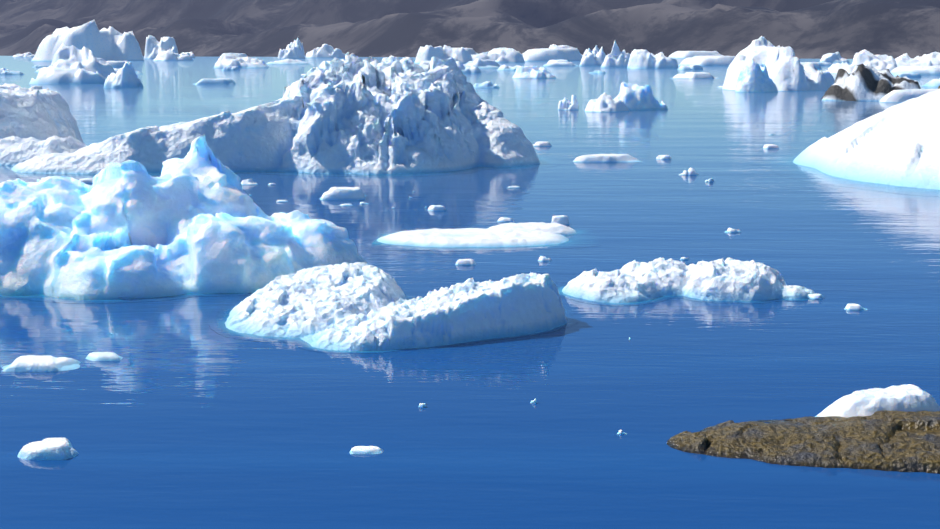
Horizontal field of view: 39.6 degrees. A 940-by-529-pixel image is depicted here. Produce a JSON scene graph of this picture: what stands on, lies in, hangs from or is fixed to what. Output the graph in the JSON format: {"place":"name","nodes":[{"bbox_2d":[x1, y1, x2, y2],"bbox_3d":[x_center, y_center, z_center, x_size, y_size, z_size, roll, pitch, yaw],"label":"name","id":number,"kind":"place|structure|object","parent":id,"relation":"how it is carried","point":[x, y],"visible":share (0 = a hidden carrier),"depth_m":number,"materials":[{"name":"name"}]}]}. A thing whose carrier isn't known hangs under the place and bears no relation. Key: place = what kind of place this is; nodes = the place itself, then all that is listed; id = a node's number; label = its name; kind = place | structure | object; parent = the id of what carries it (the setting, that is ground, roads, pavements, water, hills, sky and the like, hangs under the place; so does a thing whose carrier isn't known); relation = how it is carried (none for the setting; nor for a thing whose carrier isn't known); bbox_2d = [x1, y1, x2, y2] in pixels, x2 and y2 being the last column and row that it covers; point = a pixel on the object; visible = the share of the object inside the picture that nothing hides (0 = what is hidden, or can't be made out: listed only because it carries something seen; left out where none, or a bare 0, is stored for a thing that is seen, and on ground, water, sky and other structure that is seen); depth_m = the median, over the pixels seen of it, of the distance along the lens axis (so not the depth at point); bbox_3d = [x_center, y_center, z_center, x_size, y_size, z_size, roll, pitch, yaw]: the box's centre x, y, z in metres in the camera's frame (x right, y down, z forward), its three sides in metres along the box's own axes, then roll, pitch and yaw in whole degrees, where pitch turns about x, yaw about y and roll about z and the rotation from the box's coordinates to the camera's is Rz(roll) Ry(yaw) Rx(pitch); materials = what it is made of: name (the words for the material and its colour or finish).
{"place":"outdoors","nodes":[
{"label":"outdoors","id":0,"kind":"place"},
{"bbox_2d":[0,56,939,528],"bbox_3d":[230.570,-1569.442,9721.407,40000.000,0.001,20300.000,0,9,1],"label":"sea","id":1,"kind":"structure","parent":0,"point":[180,414],"depth_m":21.43,"materials":[{"name":"liquid"}]},
{"bbox_2d":[0,68,24,74],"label":"iceberg","id":2,"kind":"object","parent":1,"relation":"on","point":[3,71],"visible":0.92,"depth_m":306.26,"materials":[{"name":"white ice"}]},
{"bbox_2d":[12,52,34,56],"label":"iceberg","id":3,"kind":"object","parent":1,"relation":"on","point":[28,54],"visible":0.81,"depth_m":1680.71,"materials":[{"name":"white ice"}]},
{"bbox_2d":[2,355,80,371],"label":"brash ice","id":4,"kind":"structure","parent":1,"relation":"on","point":[38,363],"depth_m":20.94,"materials":[{"name":"white ice"}]},
{"bbox_2d":[0,83,86,165],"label":"iceberg","id":5,"kind":"object","parent":1,"relation":"on","point":[35,121],"visible":0.94,"depth_m":61.80,"materials":[{"name":"white ice"}]},
{"bbox_2d":[17,438,78,459],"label":"brash ice","id":6,"kind":"structure","parent":1,"relation":"on","point":[54,449],"depth_m":16.35,"materials":[{"name":"white ice"}]},
{"bbox_2d":[29,43,115,83],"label":"iceberg","id":7,"kind":"object","parent":1,"relation":"on","point":[72,64],"visible":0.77,"depth_m":215.94,"materials":[{"name":"white ice"}]},
{"bbox_2d":[79,178,92,182],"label":"brash ice","id":8,"kind":"structure","parent":1,"relation":"on","point":[86,180],"depth_m":50.92,"materials":[{"name":"white ice"}]},
{"bbox_2d":[31,19,144,60],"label":"iceberg","id":9,"kind":"object","parent":1,"relation":"on","point":[110,43],"visible":0.77,"depth_m":811.01,"materials":[{"name":"white ice"}]},
{"bbox_2d":[85,352,122,360],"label":"brash ice","id":10,"kind":"structure","parent":1,"relation":"on","point":[102,356],"depth_m":21.60,"materials":[{"name":"white ice"}]},
{"bbox_2d":[106,61,128,67],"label":"iceberg","id":11,"kind":"object","parent":1,"relation":"on","point":[116,64],"visible":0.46,"depth_m":455.60,"materials":[{"name":"white ice"}]},
{"bbox_2d":[103,61,143,87],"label":"iceberg","id":12,"kind":"object","parent":1,"relation":"on","point":[125,76],"visible":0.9,"depth_m":189.29,"materials":[{"name":"white ice"}]},
{"bbox_2d":[144,35,177,58],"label":"iceberg","id":13,"kind":"object","parent":1,"relation":"on","point":[153,46],"visible":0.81,"depth_m":1144.14,"materials":[{"name":"white ice"}]},
{"bbox_2d":[153,50,193,60],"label":"iceberg","id":14,"kind":"object","parent":1,"relation":"on","point":[165,55],"visible":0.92,"depth_m":859.22,"materials":[{"name":"white ice"}]},
{"bbox_2d":[0,134,366,299],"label":"iceberg","id":15,"kind":"object","parent":1,"relation":"on","point":[196,220],"visible":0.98,"depth_m":28.37,"materials":[{"name":"ice"}]},
{"bbox_2d":[179,51,194,57],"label":"iceberg","id":16,"kind":"object","parent":1,"relation":"on","point":[191,54],"visible":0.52,"depth_m":1273.57,"materials":[{"name":"white ice"}]},
{"bbox_2d":[0,258,385,303],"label":"blue iceberg glow","id":17,"kind":"object","parent":1,"relation":"on","point":[42,298],"visible":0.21,"depth_m":27.00,"materials":[{"name":"blue ice"}]},
{"bbox_2d":[195,78,235,83],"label":"ice floe","id":18,"kind":"object","parent":1,"relation":"on","point":[218,81],"visible":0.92,"depth_m":211.48,"materials":[{"name":"white ice"}]},
{"bbox_2d":[221,66,239,70],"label":"iceberg","id":19,"kind":"object","parent":1,"relation":"on","point":[232,68],"visible":0.9,"depth_m":377.91,"materials":[{"name":"white ice"}]},
{"bbox_2d":[222,53,252,58],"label":"iceberg","id":20,"kind":"object","parent":1,"relation":"on","point":[242,55],"visible":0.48,"depth_m":1184.20,"materials":[{"name":"white ice"}]},
{"bbox_2d":[214,53,268,67],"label":"iceberg","id":21,"kind":"object","parent":1,"relation":"on","point":[228,59],"visible":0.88,"depth_m":444.05,"materials":[{"name":"white ice"}]},
{"bbox_2d":[241,179,257,184],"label":"brash ice","id":22,"kind":"structure","parent":1,"relation":"on","point":[247,182],"depth_m":50.34,"materials":[{"name":"white ice"}]},
{"bbox_2d":[11,52,539,174],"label":"iceberg","id":23,"kind":"object","parent":1,"relation":"on","point":[352,113],"visible":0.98,"depth_m":55.96,"materials":[{"name":"ice"}]},
{"bbox_2d":[0,154,562,179],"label":"white iceberg glow","id":24,"kind":"object","parent":1,"relation":"on","point":[545,161],"visible":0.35,"depth_m":55.03,"materials":[{"name":"ice"}]},
{"bbox_2d":[266,59,308,63],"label":"iceberg","id":25,"kind":"object","parent":1,"relation":"on","point":[289,61],"visible":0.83,"depth_m":593.99,"materials":[{"name":"white ice"}]},
{"bbox_2d":[278,37,305,58],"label":"iceberg","id":26,"kind":"object","parent":1,"relation":"on","point":[294,49],"visible":0.88,"depth_m":1140.39,"materials":[{"name":"white ice"}]},
{"bbox_2d":[305,44,344,57],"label":"iceberg","id":27,"kind":"object","parent":1,"relation":"on","point":[326,51],"visible":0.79,"depth_m":1368.91,"materials":[{"name":"white ice"}]},
{"bbox_2d":[319,187,364,199],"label":"brash ice","id":28,"kind":"structure","parent":1,"relation":"on","point":[343,193],"depth_m":45.07,"materials":[{"name":"white ice"}]},
{"bbox_2d":[349,446,383,453],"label":"brash ice","id":29,"kind":"structure","parent":1,"relation":"on","point":[365,450],"depth_m":16.57,"materials":[{"name":"white ice"}]},
{"bbox_2d":[209,289,578,353],"bbox_3d":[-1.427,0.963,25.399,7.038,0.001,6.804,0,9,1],"label":"submerged iceberg base","id":30,"kind":"object","parent":1,"relation":"on","point":[218,325],"visible":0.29,"depth_m":23.38,"materials":[{"name":"blue ice"}]},
{"bbox_2d":[225,262,566,350],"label":"iceberg","id":31,"kind":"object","parent":1,"relation":"on","point":[357,306],"depth_m":23.74,"materials":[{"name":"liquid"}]},
{"bbox_2d":[419,403,426,407],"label":"brash ice","id":32,"kind":"structure","parent":1,"relation":"on","point":[422,405],"depth_m":18.70,"materials":[{"name":"white ice"}]},
{"bbox_2d":[418,64,428,71],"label":"iceberg","id":33,"kind":"object","parent":1,"relation":"on","point":[425,67],"visible":0.12,"depth_m":330.00,"materials":[{"name":"white ice"}]},
{"bbox_2d":[420,61,430,64],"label":"iceberg","id":34,"kind":"object","parent":1,"relation":"on","point":[425,62],"visible":0.19,"depth_m":423.62,"materials":[{"name":"white ice"}]},
{"bbox_2d":[427,205,446,210],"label":"brash ice","id":35,"kind":"structure","parent":1,"relation":"on","point":[436,208],"depth_m":41.96,"materials":[{"name":"white ice"}]},
{"bbox_2d":[414,45,472,63],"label":"iceberg","id":36,"kind":"object","parent":1,"relation":"on","point":[462,55],"visible":0.71,"depth_m":620.80,"materials":[{"name":"white ice"}]},
{"bbox_2d":[455,259,475,264],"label":"brash ice","id":37,"kind":"structure","parent":1,"relation":"on","point":[465,262],"depth_m":31.25,"materials":[{"name":"white ice"}]},
{"bbox_2d":[453,48,477,54],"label":"iceberg","id":38,"kind":"object","parent":1,"relation":"on","point":[471,51],"visible":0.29,"depth_m":1500.67,"materials":[{"name":"white ice"}]},
{"bbox_2d":[456,61,480,73],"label":"iceberg","id":39,"kind":"object","parent":1,"relation":"on","point":[471,70],"visible":0.65,"depth_m":322.90,"materials":[{"name":"white ice"}]},
{"bbox_2d":[377,222,576,247],"bbox_3d":[0.362,-0.777,35.885,5.898,0.388,4.335,0,9,1],"label":"ice floe","id":40,"kind":"object","parent":1,"relation":"on","point":[521,234],"visible":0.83,"depth_m":35.17,"materials":[{"name":"white ice"}]},
{"bbox_2d":[463,58,499,67],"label":"iceberg","id":41,"kind":"object","parent":1,"relation":"on","point":[479,63],"visible":0.77,"depth_m":435.06,"materials":[{"name":"white ice"}]},
{"bbox_2d":[369,227,601,250],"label":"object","id":42,"kind":"object","parent":1,"relation":"on","point":[583,237],"visible":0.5,"depth_m":34.44,"materials":[{"name":"liquid"}]},
{"bbox_2d":[473,81,499,87],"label":"iceberg","id":43,"kind":"object","parent":1,"relation":"on","point":[486,84],"visible":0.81,"depth_m":190.35,"materials":[{"name":"white ice"}]},
{"bbox_2d":[471,47,524,62],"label":"iceberg","id":44,"kind":"object","parent":1,"relation":"on","point":[504,55],"visible":0.67,"depth_m":682.42,"materials":[{"name":"white ice"}]},
{"bbox_2d":[497,217,513,221],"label":"brash ice","id":45,"kind":"structure","parent":1,"relation":"on","point":[501,219],"depth_m":39.23,"materials":[{"name":"white ice"}]},
{"bbox_2d":[497,64,517,69],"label":"iceberg","id":46,"kind":"object","parent":1,"relation":"on","point":[503,67],"visible":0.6,"depth_m":384.30,"materials":[{"name":"white ice"}]},
{"bbox_2d":[512,65,555,78],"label":"iceberg","id":47,"kind":"object","parent":1,"relation":"on","point":[529,72],"visible":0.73,"depth_m":261.37,"materials":[{"name":"white ice"}]},
{"bbox_2d":[533,141,551,146],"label":"brash ice","id":48,"kind":"structure","parent":1,"relation":"on","point":[541,144],"depth_m":71.03,"materials":[{"name":"white ice"}]},
{"bbox_2d":[538,256,550,261],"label":"brash ice","id":49,"kind":"structure","parent":1,"relation":"on","point":[543,259],"depth_m":31.84,"materials":[{"name":"white ice"}]},
{"bbox_2d":[522,48,581,60],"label":"iceberg","id":50,"kind":"object","parent":1,"relation":"on","point":[548,54],"visible":0.85,"depth_m":797.44,"materials":[{"name":"white ice"}]},
{"bbox_2d":[543,60,577,65],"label":"iceberg","id":51,"kind":"object","parent":1,"relation":"on","point":[558,63],"visible":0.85,"depth_m":498.26,"materials":[{"name":"white ice"}]},
{"bbox_2d":[551,215,569,224],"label":"brash ice","id":52,"kind":"structure","parent":1,"relation":"on","point":[562,219],"depth_m":38.52,"materials":[{"name":"white ice"}]},
{"bbox_2d":[549,44,582,55],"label":"iceberg","id":53,"kind":"object","parent":1,"relation":"on","point":[556,46],"visible":0.25,"depth_m":983.88,"materials":[{"name":"white ice"}]},
{"bbox_2d":[558,95,578,109],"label":"iceberg","id":54,"kind":"object","parent":1,"relation":"on","point":[565,103],"visible":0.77,"depth_m":116.52,"materials":[{"name":"white ice"}]},
{"bbox_2d":[579,45,605,65],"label":"iceberg","id":55,"kind":"object","parent":1,"relation":"on","point":[596,56],"visible":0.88,"depth_m":501.02,"materials":[{"name":"white ice"}]},
{"bbox_2d":[590,70,605,72],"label":"ice floe","id":56,"kind":"object","parent":1,"relation":"on","point":[596,71],"visible":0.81,"depth_m":329.68,"materials":[{"name":"white ice"}]},
{"bbox_2d":[585,92,628,111],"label":"iceberg","id":57,"kind":"object","parent":1,"relation":"on","point":[604,102],"visible":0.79,"depth_m":112.67,"materials":[{"name":"white ice"}]},
{"bbox_2d":[573,154,642,161],"bbox_3d":[6.639,-4.964,61.211,3.764,0.418,1.318,0,9,1],"label":"ice floe","id":58,"kind":"object","parent":1,"relation":"on","point":[607,158],"visible":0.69,"depth_m":60.77,"materials":[{"name":"white ice"}]},
{"bbox_2d":[600,41,629,67],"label":"iceberg","id":59,"kind":"object","parent":1,"relation":"on","point":[616,57],"visible":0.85,"depth_m":451.51,"materials":[{"name":"white ice"}]},
{"bbox_2d":[617,429,626,434],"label":"brash ice","id":60,"kind":"structure","parent":1,"relation":"on","point":[620,432],"depth_m":17.39,"materials":[{"name":"white ice"}]},
{"bbox_2d":[614,81,667,109],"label":"iceberg","id":61,"kind":"object","parent":1,"relation":"on","point":[631,96],"visible":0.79,"depth_m":116.23,"materials":[{"name":"white ice"}]},
{"bbox_2d":[627,49,678,68],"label":"iceberg","id":62,"kind":"object","parent":1,"relation":"on","point":[642,59],"visible":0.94,"depth_m":423.05,"materials":[{"name":"white ice"}]},
{"bbox_2d":[656,155,670,158],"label":"brash ice","id":63,"kind":"structure","parent":1,"relation":"on","point":[663,157],"depth_m":62.34,"materials":[{"name":"white ice"}]},
{"bbox_2d":[679,167,697,174],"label":"brash ice","id":64,"kind":"structure","parent":1,"relation":"on","point":[690,171],"depth_m":54.28,"materials":[{"name":"white ice"}]},
{"bbox_2d":[562,257,815,302],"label":"iceberg","id":65,"kind":"object","parent":1,"relation":"on","point":[728,279],"visible":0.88,"depth_m":27.18,"materials":[{"name":"white ice"}]},
{"bbox_2d":[677,65,702,69],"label":"ice floe","id":66,"kind":"object","parent":1,"relation":"on","point":[691,67],"visible":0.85,"depth_m":395.00,"materials":[{"name":"white ice"}]},
{"bbox_2d":[557,283,824,305],"bbox_3d":[4.590,0.556,27.910,5.730,0.001,3.539,0,9,1],"label":"iceberg glow","id":67,"kind":"object","parent":1,"relation":"on","point":[566,296],"visible":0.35,"depth_m":26.79,"materials":[{"name":"ice"}]},
{"bbox_2d":[667,51,723,57],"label":"iceberg","id":68,"kind":"object","parent":1,"relation":"on","point":[683,54],"visible":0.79,"depth_m":1267.17,"materials":[{"name":"white ice"}]},
{"bbox_2d":[671,72,719,78],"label":"ice floe","id":69,"kind":"object","parent":1,"relation":"on","point":[695,75],"visible":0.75,"depth_m":259.28,"materials":[{"name":"white ice"}]},
{"bbox_2d":[678,56,734,65],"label":"iceberg","id":70,"kind":"object","parent":1,"relation":"on","point":[712,60],"visible":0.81,"depth_m":499.80,"materials":[{"name":"white ice"}]},
{"bbox_2d":[725,228,740,232],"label":"brash ice","id":71,"kind":"structure","parent":1,"relation":"on","point":[730,230],"depth_m":36.95,"materials":[{"name":"white ice"}]},
{"bbox_2d":[735,59,777,91],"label":"iceberg","id":72,"kind":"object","parent":1,"relation":"on","point":[753,76],"depth_m":168.57,"materials":[{"name":"white ice"}]},
{"bbox_2d":[763,144,778,148],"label":"brash ice","id":73,"kind":"structure","parent":1,"relation":"on","point":[769,146],"depth_m":69.25,"materials":[{"name":"white ice"}]},
{"bbox_2d":[722,35,834,90],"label":"iceberg","id":74,"kind":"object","parent":1,"relation":"on","point":[787,70],"depth_m":176.38,"materials":[{"name":"white ice"}]},
{"bbox_2d":[666,410,939,473],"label":"shore rock","id":75,"kind":"object","parent":1,"relation":"on","point":[899,441],"visible":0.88,"depth_m":16.65,"materials":[{"name":"brown stone"}]},
{"bbox_2d":[815,384,939,417],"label":"ice chunk on rock","id":76,"kind":"object","parent":75,"relation":"on","point":[904,397],"visible":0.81,"depth_m":17.89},
{"bbox_2d":[800,62,821,68],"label":"iceberg","id":77,"kind":"object","parent":1,"relation":"on","point":[816,65],"visible":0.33,"depth_m":412.85,"materials":[{"name":"white ice"}]},
{"bbox_2d":[808,294,822,298],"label":"brash ice","id":78,"kind":"structure","parent":1,"relation":"on","point":[814,296],"depth_m":26.96,"materials":[{"name":"white ice"}]},
{"bbox_2d":[816,62,831,65],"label":"ice floe","id":79,"kind":"object","parent":1,"relation":"on","point":[823,64],"visible":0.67,"depth_m":513.57,"materials":[{"name":"white ice"}]},
{"bbox_2d":[820,52,849,62],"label":"iceberg","id":80,"kind":"object","parent":1,"relation":"on","point":[835,57],"visible":0.85,"depth_m":680.38,"materials":[{"name":"white ice"}]},
{"bbox_2d":[745,149,939,196],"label":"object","id":81,"kind":"object","parent":1,"relation":"on","point":[781,163],"visible":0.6,"depth_m":54.13,"materials":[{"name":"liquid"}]},
{"bbox_2d":[844,303,867,309],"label":"brash ice","id":82,"kind":"structure","parent":1,"relation":"on","point":[851,306],"depth_m":25.79,"materials":[{"name":"white ice"}]},
{"bbox_2d":[828,49,896,73],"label":"iceberg","id":83,"kind":"object","parent":1,"relation":"on","point":[878,62],"visible":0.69,"depth_m":323.42,"materials":[{"name":"white ice"}]},
{"bbox_2d":[793,90,939,189],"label":"iceberg","id":84,"kind":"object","parent":1,"relation":"on","point":[897,144],"depth_m":54.03,"materials":[{"name":"white ice"}]},
{"bbox_2d":[821,64,920,100],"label":"dirty iceberg","id":85,"kind":"object","parent":1,"relation":"on","point":[863,82],"visible":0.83,"depth_m":138.99,"materials":[{"name":"white ice"}]},
{"bbox_2d":[893,73,921,77],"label":"ice floe","id":86,"kind":"object","parent":1,"relation":"on","point":[911,75],"visible":0.77,"depth_m":270.77,"materials":[{"name":"white ice"}]},
{"bbox_2d":[879,89,939,102],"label":"ice floe","id":87,"kind":"object","parent":1,"relation":"on","point":[898,96],"visible":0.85,"depth_m":133.99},
{"bbox_2d":[891,65,939,74],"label":"iceberg","id":88,"kind":"object","parent":1,"relation":"on","point":[928,70],"visible":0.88,"depth_m":301.10,"materials":[{"name":"white ice"}]},
{"bbox_2d":[895,52,939,66],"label":"iceberg","id":89,"kind":"object","parent":1,"relation":"on","point":[930,59],"visible":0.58,"depth_m":339.89,"materials":[{"name":"white ice"}]},
{"bbox_2d":[922,79,939,86],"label":"ice floe","id":90,"kind":"object","parent":1,"relation":"on","point":[934,83],"visible":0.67,"depth_m":197.81,"materials":[{"name":"white ice"}]},
{"bbox_2d":[0,0,939,58],"bbox_3d":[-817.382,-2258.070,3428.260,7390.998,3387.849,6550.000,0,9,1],"label":"mountain terrain","id":91,"kind":"structure","parent":0,"point":[819,29],"depth_m":1642.06,"materials":[{"name":"brown stone"}]}
]}

